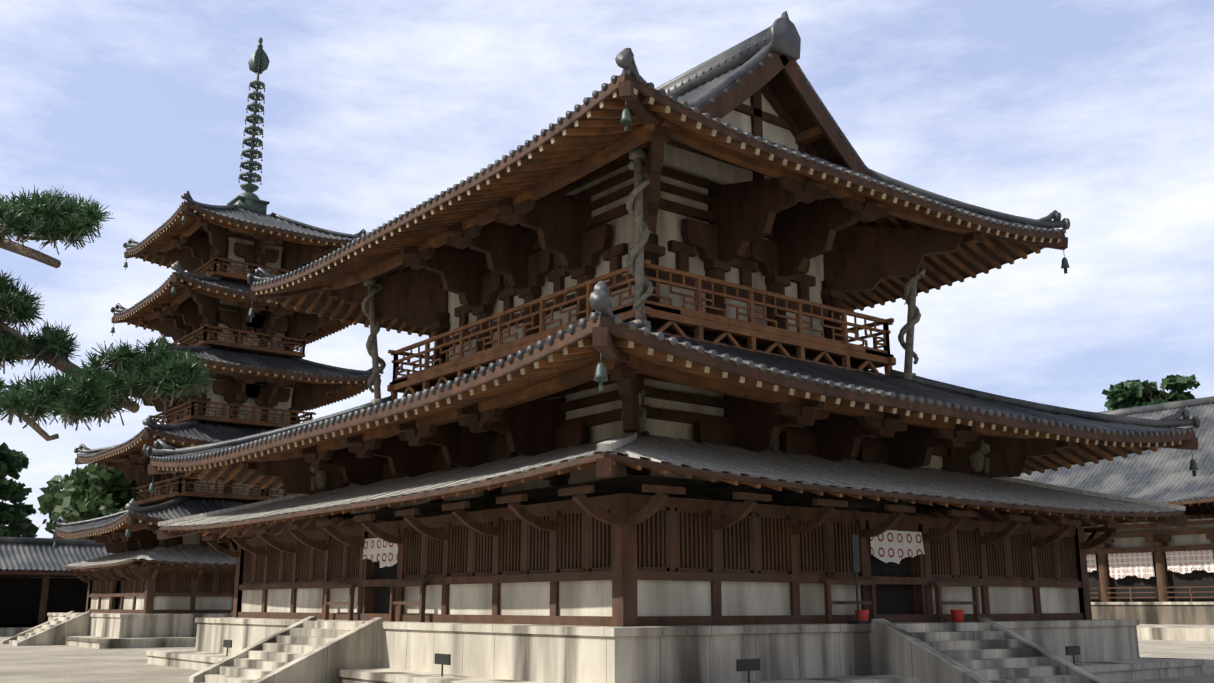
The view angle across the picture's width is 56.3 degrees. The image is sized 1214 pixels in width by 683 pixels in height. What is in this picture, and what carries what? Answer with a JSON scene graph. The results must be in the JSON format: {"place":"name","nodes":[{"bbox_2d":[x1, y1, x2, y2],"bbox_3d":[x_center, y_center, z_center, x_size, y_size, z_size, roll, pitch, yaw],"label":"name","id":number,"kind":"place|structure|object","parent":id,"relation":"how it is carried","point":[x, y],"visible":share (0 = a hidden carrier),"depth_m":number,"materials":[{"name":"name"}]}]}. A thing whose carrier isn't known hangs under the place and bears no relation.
{"place":"outdoors","nodes":[
{"label":"outdoors","id":0,"kind":"place"},
{"bbox_2d":[0,185,215,440],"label":"pine","id":1,"kind":"object","parent":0,"point":[72,400],"depth_m":15.23,"materials":[{"name":"green plant"}]},
{"bbox_2d":[0,636,1213,682],"bbox_3d":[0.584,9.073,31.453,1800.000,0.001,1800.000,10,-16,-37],"label":"gravel ground","id":2,"kind":"structure","parent":0,"point":[50,664],"depth_m":33.69,"materials":[{"name":"beige gravel"}]},
{"bbox_2d":[0,442,39,537],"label":"tree","id":3,"kind":"object","parent":2,"relation":"on","point":[13,463],"depth_m":95.53,"materials":[{"name":"green plant"}]},
{"bbox_2d":[0,571,71,627],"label":"framework","id":4,"kind":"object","parent":2,"relation":"on","point":[43,602],"visible":0.04,"depth_m":66.92,"materials":[{"name":"brown wood"}]},
{"bbox_2d":[0,577,87,623],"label":"dark corridor interior","id":5,"kind":"object","parent":4,"relation":"in","point":[20,598],"visible":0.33,"depth_m":71.33,"materials":[{"name":"black"}]},
{"bbox_2d":[0,537,116,571],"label":"corridor roof","id":6,"kind":"structure","parent":4,"relation":"on","point":[26,554],"depth_m":68.92,"materials":[{"name":"grey tile"}]},
{"bbox_2d":[0,571,87,635],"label":"cloister","id":7,"kind":"structure","parent":2,"relation":"on","point":[31,574],"depth_m":66.05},
{"bbox_2d":[37,463,134,538],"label":"tree","id":8,"kind":"object","parent":2,"relation":"on","point":[86,485],"depth_m":90.22,"materials":[{"name":"green plant"}]},
{"bbox_2d":[45,480,144,538],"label":"tree","id":9,"kind":"object","parent":2,"relation":"on","point":[125,497],"visible":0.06,"depth_m":92.42,"materials":[{"name":"green plant"}]},
{"bbox_2d":[1,229,293,648],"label":"pagoda","id":10,"kind":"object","parent":2,"relation":"on","point":[88,629],"depth_m":50.48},
{"bbox_2d":[73,565,235,613],"bbox_3d":[-19.267,12.404,56.316,11.220,2.070,11.220,10,-16,-37],"label":"pagoda","id":11,"kind":"object","parent":10,"relation":"on","point":[193,582],"visible":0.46,"depth_m":51.19,"materials":[{"name":"brown wood"}]},
{"bbox_2d":[115,572,158,608],"bbox_3d":[-19.267,12.433,56.309,9.500,2.010,9.500,10,-16,-37],"label":"pagoda interior","id":12,"kind":"object","parent":11,"relation":"in","point":[119,590],"visible":0.02,"depth_m":54.09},
{"bbox_2d":[64,544,236,567],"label":"pagoda skirt roof","id":13,"kind":"structure","parent":11,"relation":"on","point":[198,553],"depth_m":51.54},
{"bbox_2d":[53,201,380,570],"bbox_3d":[-19.267,2.600,58.595,12.985,18.071,12.985,10,-16,-37],"label":"pagoda wooden framework","id":14,"kind":"object","parent":11,"relation":"on","point":[190,254],"visible":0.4,"depth_m":57.17,"materials":[{"name":"brown wood"}]},
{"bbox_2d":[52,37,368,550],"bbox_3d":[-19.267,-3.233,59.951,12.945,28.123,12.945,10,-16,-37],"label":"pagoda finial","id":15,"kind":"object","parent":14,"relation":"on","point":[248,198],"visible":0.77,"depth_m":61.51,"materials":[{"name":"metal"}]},
{"bbox_2d":[58,210,367,570],"bbox_3d":[-19.267,2.638,58.586,12.733,18.148,12.733,10,-16,-37],"label":"pagoda","id":16,"kind":"object","parent":14,"relation":"attached to","point":[162,242],"visible":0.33,"depth_m":56.47,"materials":[{"name":"brown wood"}]},
{"bbox_2d":[57,210,372,538],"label":"pagoda rafter ends","id":17,"kind":"object","parent":14,"relation":"attached to","point":[223,368],"visible":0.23,"depth_m":55.14,"materials":[{"name":"beige paint"}]},
{"bbox_2d":[52,191,383,532],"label":"pagoda roof tiles","id":18,"kind":"object","parent":14,"relation":"on","point":[184,506],"visible":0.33,"depth_m":55.67,"materials":[{"name":"grey tile"}]},
{"bbox_2d":[148,52,1197,539],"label":"roof eaves","id":19,"kind":"object","parent":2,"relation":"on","point":[506,256],"visible":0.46,"depth_m":29.08,"materials":[{"name":"brown wood"}]},
{"bbox_2d":[387,259,895,400],"bbox_3d":[0.584,0.692,33.402,9.360,1.730,12.500,10,-16,-37],"label":"balcony railing","id":20,"kind":"object","parent":19,"relation":"on","point":[703,324],"visible":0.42,"depth_m":29.41,"materials":[{"name":"brown wood"}]},
{"bbox_2d":[310,147,989,489],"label":"dragon pillars","id":21,"kind":"structure","parent":19,"relation":"attached to","point":[979,461],"depth_m":30.34,"materials":[{"name":"brown wood"}]},
{"bbox_2d":[160,90,1178,537],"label":"rafters","id":22,"kind":"object","parent":19,"relation":"attached to","point":[584,148],"visible":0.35,"depth_m":26.29,"materials":[{"name":"brown wood"}]},
{"bbox_2d":[158,88,1181,488],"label":"rafter ends","id":23,"kind":"object","parent":19,"relation":"attached to","point":[650,350],"visible":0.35,"depth_m":24.58,"materials":[{"name":"beige paint"}]},
{"bbox_2d":[158,433,1185,526],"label":"lower skirt roof","id":24,"kind":"structure","parent":19,"relation":"on","point":[804,469],"depth_m":25.39,"materials":[{"name":"grey tile"}]},
{"bbox_2d":[146,11,1199,461],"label":"tiled roof","id":25,"kind":"structure","parent":19,"relation":"on","point":[698,87],"depth_m":29.55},
{"bbox_2d":[148,99,1197,496],"bbox_3d":[0.584,1.148,33.296,19.941,6.264,23.141,10,-16,-37],"label":"wind bell","id":26,"kind":"object","parent":19,"relation":"hanging from","point":[600,377],"visible":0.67,"depth_m":21.87,"materials":[{"name":"metal"}]},
{"bbox_2d":[376,537,1073,613],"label":"doorways","id":27,"kind":"structure","parent":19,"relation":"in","point":[892,599],"depth_m":25.25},
{"bbox_2d":[146,95,1204,682],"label":"kondo","id":28,"kind":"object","parent":2,"relation":"on","point":[311,649],"depth_m":23.99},
{"bbox_2d":[223,534,1080,682],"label":"props","id":29,"kind":"object","parent":28,"relation":"on","point":[748,665],"depth_m":23.10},
{"bbox_2d":[202,484,1125,626],"bbox_3d":[0.584,6.594,32.030,17.520,2.390,20.820,10,-16,-37],"label":"kondo","id":30,"kind":"object","parent":28,"relation":"attached to","point":[661,534],"visible":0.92,"depth_m":23.95,"materials":[{"name":"brown wood"}]},
{"bbox_2d":[362,530,924,567],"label":"door curtains","id":31,"kind":"object","parent":30,"relation":"hanging from","point":[887,546],"visible":0.83,"depth_m":25.28,"materials":[{"name":"white fabric"}]},
{"bbox_2d":[1084,497,1213,640],"bbox_3d":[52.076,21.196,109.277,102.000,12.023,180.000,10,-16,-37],"label":"lecture hall","id":32,"kind":"structure","parent":2,"relation":"on","point":[1187,621],"depth_m":68.39,"materials":[{"name":"beige stone"}]},
{"bbox_2d":[1013,396,1213,502],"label":"tiled roof","id":33,"kind":"structure","parent":32,"relation":"on","point":[1162,475],"depth_m":75.06,"materials":[{"name":"grey tile"}]},
{"bbox_2d":[1080,520,1213,601],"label":"framework","id":34,"kind":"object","parent":32,"relation":"on","point":[1159,548],"depth_m":70.72,"materials":[{"name":"brown wood"}]},
{"bbox_2d":[1086,550,1213,578],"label":"curtains","id":35,"kind":"object","parent":34,"relation":"hanging from","point":[1123,565],"visible":0.31,"depth_m":71.22,"materials":[{"name":"white fabric"}]},
{"bbox_2d":[1088,550,1213,601],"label":"lecture hall interior","id":36,"kind":"object","parent":34,"relation":"in","point":[1196,578],"depth_m":71.14,"materials":[{"name":"brown wood"}]},
{"bbox_2d":[1126,497,1213,522],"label":"rafter ends","id":37,"kind":"object","parent":32,"relation":"attached to","point":[1201,514],"depth_m":85.03,"materials":[{"name":"brown wood"}]},
{"bbox_2d":[1102,374,1199,410],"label":"tree","id":38,"kind":"object","parent":2,"relation":"on","point":[1127,394],"depth_m":98.14,"materials":[{"name":"green plant"}]},
{"bbox_2d":[0,0,1213,537],"label":"sky","id":39,"kind":"structure","parent":0,"point":[1099,114],"materials":[{"name":"blue"}]}
]}

